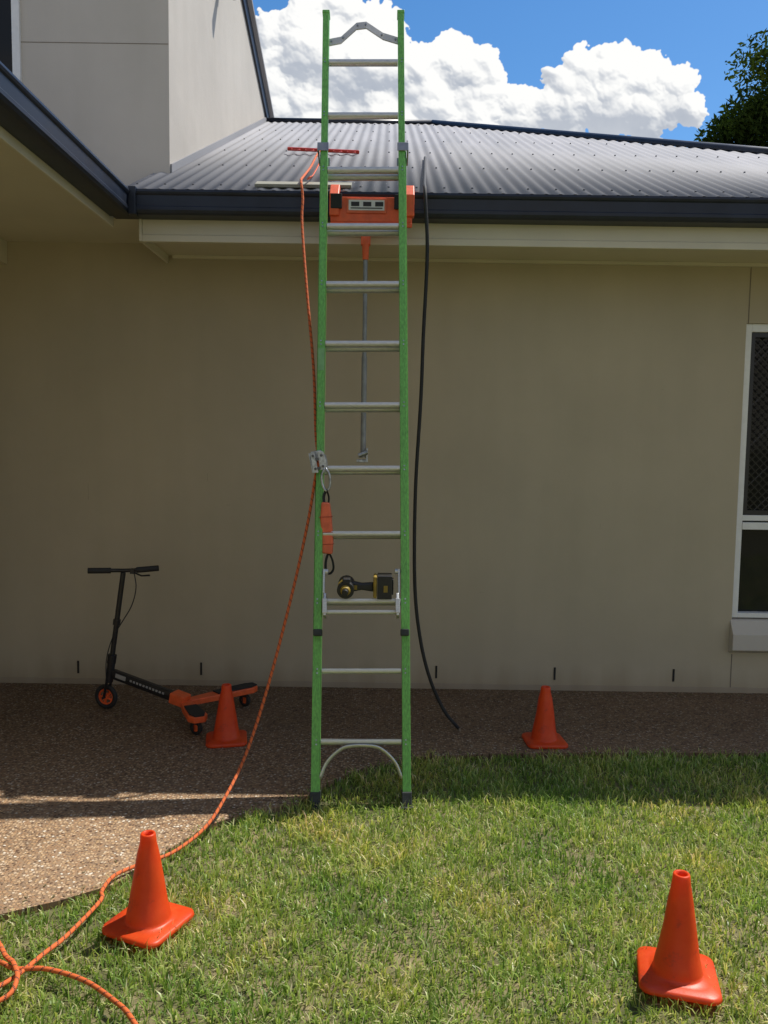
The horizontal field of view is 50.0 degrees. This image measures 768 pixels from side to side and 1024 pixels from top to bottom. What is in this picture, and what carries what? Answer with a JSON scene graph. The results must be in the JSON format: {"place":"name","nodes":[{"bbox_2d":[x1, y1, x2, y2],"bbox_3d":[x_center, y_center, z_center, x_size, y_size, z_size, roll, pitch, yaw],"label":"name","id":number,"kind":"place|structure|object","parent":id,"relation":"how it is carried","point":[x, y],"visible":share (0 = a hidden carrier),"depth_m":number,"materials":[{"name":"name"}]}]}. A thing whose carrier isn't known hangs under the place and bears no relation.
{"place":"outdoors","nodes":[
{"label":"outdoors","id":0,"kind":"place"},
{"bbox_2d":[0,746,767,1023],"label":"lawn","id":1,"kind":"structure","parent":0,"point":[507,889],"depth_m":2.78,"materials":[{"name":"green plant"}]},
{"bbox_2d":[102,830,193,948],"bbox_3d":[-0.751,1.170,2.628,0.225,0.304,0.226,3,5,24],"label":"traffic cone","id":2,"kind":"object","parent":1,"relation":"on","point":[144,914],"visible":1,"depth_m":2.59,"materials":[{"name":"plastic"}]},
{"bbox_2d":[309,10,412,811],"bbox_3d":[-0.097,-0.643,3.921,0.503,3.844,1.110,1,5,0],"label":"extension ladder","id":3,"kind":"object","parent":1,"relation":"on","point":[322,602],"visible":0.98,"depth_m":3.88,"materials":[{"name":"green plastic"}]},
{"bbox_2d":[308,450,334,574],"bbox_3d":[-0.285,0.002,3.773,0.125,0.568,0.090,1,5,0],"label":"fall arrest rope grab","id":4,"kind":"object","parent":3,"relation":"attached to","point":[326,513],"visible":0.98,"depth_m":3.74,"materials":[{"name":"metal"}]},
{"bbox_2d":[337,573,393,598],"bbox_3d":[-0.083,0.332,3.673,0.250,0.104,0.175,1,5,0],"label":"cordless drill","id":5,"kind":"object","parent":3,"relation":"on","point":[381,586],"visible":1,"depth_m":3.65,"materials":[{"name":"black plastic"}]},
{"bbox_2d":[636,869,722,1005],"bbox_3d":[0.862,1.206,2.403,0.226,0.317,0.225,2,5,14],"label":"traffic cone","id":6,"kind":"object","parent":1,"relation":"on","point":[672,965],"visible":1,"depth_m":2.36,"materials":[{"name":"plastic"}]},
{"bbox_3d":[-2.551,0.031,1.570,0.100,2.765,7.118,1,5,0],"label":"wing wall","id":7,"kind":"object","parent":1,"relation":"on","visible":0},
{"bbox_2d":[0,238,6,263],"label":"verandah beam","id":8,"kind":"structure","parent":7,"relation":"attached to","point":[3,251],"depth_m":4.96,"materials":[{"name":"beige paint"}]},
{"bbox_2d":[0,141,767,266],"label":"soffit","id":9,"kind":"structure","parent":8,"relation":"on","point":[36,205],"depth_m":4.78,"materials":[{"name":"beige paint"}]},
{"bbox_2d":[0,61,128,215],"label":"gutter wing","id":10,"kind":"structure","parent":9,"relation":"on","point":[32,122],"depth_m":3.44,"materials":[{"name":"black metal"}]},
{"bbox_2d":[0,126,767,262],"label":"fascia","id":11,"kind":"structure","parent":9,"relation":"attached to","point":[151,232],"depth_m":4.46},
{"bbox_2d":[113,189,767,227],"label":"gutter front","id":12,"kind":"object","parent":11,"relation":"attached to","point":[478,208],"visible":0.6,"depth_m":4.33,"materials":[{"name":"black metal"}]},
{"bbox_2d":[128,186,138,216],"bbox_3d":[-1.322,-1.638,4.349,0.040,0.144,0.062,1,5,0],"label":"gutter corner joint","id":13,"kind":"object","parent":12,"relation":"attached to","point":[132,211],"visible":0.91,"depth_m":4.32,"materials":[{"name":"black metal"}]},
{"bbox_2d":[329,184,414,461],"bbox_3d":[-0.071,-0.993,4.370,0.440,1.455,0.160,1,5,0],"label":"ladder stabilizer","id":14,"kind":"object","parent":12,"relation":"attached to","point":[363,209],"visible":0.87,"depth_m":4.28,"materials":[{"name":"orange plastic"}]},
{"bbox_2d":[0,683,767,920],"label":"concrete path","id":15,"kind":"structure","parent":0,"point":[91,789],"depth_m":4.21,"materials":[{"name":"concrete"}]},
{"bbox_2d":[87,565,257,734],"bbox_3d":[-1.202,0.736,4.556,0.926,0.839,0.622,1,5,0],"label":"kick scooter","id":16,"kind":"object","parent":15,"relation":"on","point":[194,713],"visible":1,"depth_m":4.65,"materials":[{"name":"black metal"}]},
{"bbox_2d":[206,683,246,747],"bbox_3d":[-0.814,1.037,4.263,0.213,0.296,0.210,0,5,-12],"label":"traffic cone","id":17,"kind":"object","parent":15,"relation":"on","point":[226,732],"visible":1,"depth_m":4.22,"materials":[{"name":"plastic"}]},
{"bbox_2d":[0,677,767,692],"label":"base strip","id":18,"kind":"object","parent":15,"relation":"on","point":[412,685],"visible":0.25,"depth_m":5.23,"materials":[{"name":"grey concrete"}]},
{"bbox_2d":[522,685,567,748],"bbox_3d":[0.841,1.057,4.302,0.212,0.297,0.210,0,5,-4],"label":"traffic cone","id":19,"kind":"object","parent":15,"relation":"on","point":[543,734],"visible":1,"depth_m":4.26,"materials":[{"name":"plastic"}]},
{"bbox_2d":[255,0,708,138],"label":"cloud","id":20,"kind":"structure","parent":0,"point":[626,87],"depth_m":865.07,"materials":[{"name":"white"}]},
{"bbox_2d":[253,0,767,147],"label":"sky","id":21,"kind":"structure","parent":0,"point":[529,36],"materials":[{"name":"blue"}]},
{"label":"ground","id":22,"kind":"structure","parent":0,"visible":0},
{"bbox_2d":[0,242,767,687],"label":"ground floor walls","id":23,"kind":"structure","parent":22,"relation":"on","point":[578,470],"depth_m":5.12,"materials":[{"name":"beige paint"}]},
{"bbox_2d":[20,0,264,189],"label":"storey walls","id":24,"kind":"structure","parent":23,"relation":"on","point":[127,114],"depth_m":4.94,"materials":[{"name":"beige paint"}]},
{"bbox_2d":[11,0,21,81],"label":"window frame","id":25,"kind":"object","parent":24,"relation":"attached to","point":[16,39],"depth_m":4.89,"materials":[{"name":"white metal"}]},
{"bbox_2d":[0,0,12,72],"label":"window glass","id":26,"kind":"object","parent":25,"relation":"attached to","point":[5,37],"depth_m":4.89,"materials":[{"name":"black"}]},
{"bbox_2d":[32,42,161,43],"bbox_3d":[-1.722,-2.792,4.908,0.878,0.004,0.006,1,5,0],"label":"joint","id":27,"kind":"object","parent":24,"relation":"attached to","point":[90,42],"visible":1,"depth_m":4.91,"materials":[{"name":"grey"}]},
{"bbox_2d":[170,117,266,172],"bbox_3d":[-1.270,-3.129,6.879,0.011,1.832,3.970,1,5,0],"label":"roof flashing","id":28,"kind":"object","parent":24,"relation":"attached to","point":[181,162],"visible":1,"depth_m":6.09,"materials":[{"name":"grey metal"}]},
{"bbox_2d":[247,0,274,117],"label":"roof","id":29,"kind":"structure","parent":24,"relation":"on","point":[259,48],"depth_m":8.12,"materials":[{"name":"metal"}]},
{"bbox_2d":[241,0,269,117],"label":"barge board","id":30,"kind":"object","parent":29,"relation":"attached to","point":[254,52],"depth_m":7.97,"materials":[{"name":"black metal"}]},
{"bbox_2d":[77,661,674,681],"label":"weep vents","id":31,"kind":"object","parent":23,"relation":"attached to","point":[673,675],"visible":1,"depth_m":5.22,"materials":[{"name":"black plastic"}]},
{"bbox_2d":[730,267,751,686],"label":"control joints","id":32,"kind":"object","parent":23,"relation":"attached to","point":[748,322],"visible":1,"depth_m":5.03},
{"bbox_2d":[729,617,767,652],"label":"window sill","id":33,"kind":"structure","parent":23,"relation":"attached to","point":[748,635],"depth_m":5.15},
{"bbox_2d":[732,324,767,617],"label":"window frame","id":34,"kind":"object","parent":23,"relation":"attached to","point":[741,517],"visible":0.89,"depth_m":5.15,"materials":[{"name":"white metal"}]},
{"bbox_2d":[738,338,767,611],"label":"window glass","id":35,"kind":"object","parent":34,"relation":"in","point":[753,587],"depth_m":5.22,"materials":[{"name":"black glass"}]},
{"bbox_2d":[743,332,767,514],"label":"grille frame","id":36,"kind":"object","parent":34,"relation":"attached to","point":[755,335],"visible":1,"depth_m":5.13,"materials":[{"name":"black paint"}]},
{"bbox_2d":[747,337,767,509],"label":"security grille","id":37,"kind":"object","parent":36,"relation":"attached to","point":[758,430],"visible":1,"depth_m":5.14,"materials":[{"name":"black metal"}]},
{"bbox_2d":[693,28,767,154],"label":"gum tree","id":38,"kind":"object","parent":22,"relation":"on","point":[742,121],"visible":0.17,"depth_m":20.59,"materials":[{"name":"green plant"}]},
{"bbox_3d":[-0.427,-3.103,8.867,11.060,2.068,9.210,1,5,0],"label":"roof","id":39,"kind":"object","parent":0,"visible":0},
{"bbox_2d":[127,122,767,197],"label":"roof sheeting","id":40,"kind":"object","parent":39,"relation":"attached to","point":[519,176],"visible":0.94,"depth_m":5.58,"materials":[{"name":"grey metal"}]},
{"bbox_2d":[0,152,318,1023],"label":"safety rope","id":41,"kind":"object","parent":40,"relation":"hanging from","point":[16,968],"visible":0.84,"depth_m":3.14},
{"bbox_2d":[255,181,351,187],"bbox_3d":[-0.435,-1.775,4.470,0.520,0.018,0.100,1,29,0],"label":"timber plank","id":42,"kind":"object","parent":40,"relation":"on","point":[294,184],"visible":0.95,"depth_m":4.43,"materials":[{"name":"beige wood"}]},
{"bbox_2d":[287,147,358,153],"bbox_3d":[-0.439,-2.611,5.953,0.520,0.045,0.116,1,5,0],"label":"roof anchor bar","id":43,"kind":"object","parent":40,"relation":"on","point":[329,150],"visible":0.99,"depth_m":5.95,"materials":[{"name":"red metal"}]},
{"bbox_2d":[267,118,430,124],"bbox_3d":[-0.367,-4.165,8.783,1.750,0.058,0.058,1,5,0],"label":"ridge cap","id":44,"kind":"object","parent":40,"relation":"on","point":[316,120],"visible":0.85,"depth_m":8.76,"materials":[{"name":"black metal"}]},
{"bbox_2d":[413,156,459,728],"bbox_3d":[0.300,-0.643,5.091,0.273,3.526,1.554,1,5,0],"label":"black hose","id":45,"kind":"object","parent":40,"relation":"hanging from","point":[451,720],"visible":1,"depth_m":4.35,"materials":[{"name":"rubber"}]},
{"bbox_2d":[136,122,767,192],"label":"roof screws","id":46,"kind":"object","parent":40,"relation":"attached to","point":[483,168],"visible":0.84,"depth_m":5.28,"materials":[{"name":"grey metal"}]},
{"bbox_2d":[431,120,767,153],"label":"hip cap","id":47,"kind":"object","parent":40,"relation":"attached to","point":[711,146],"visible":0.95,"depth_m":7.28,"materials":[{"name":"black metal"}]}
]}

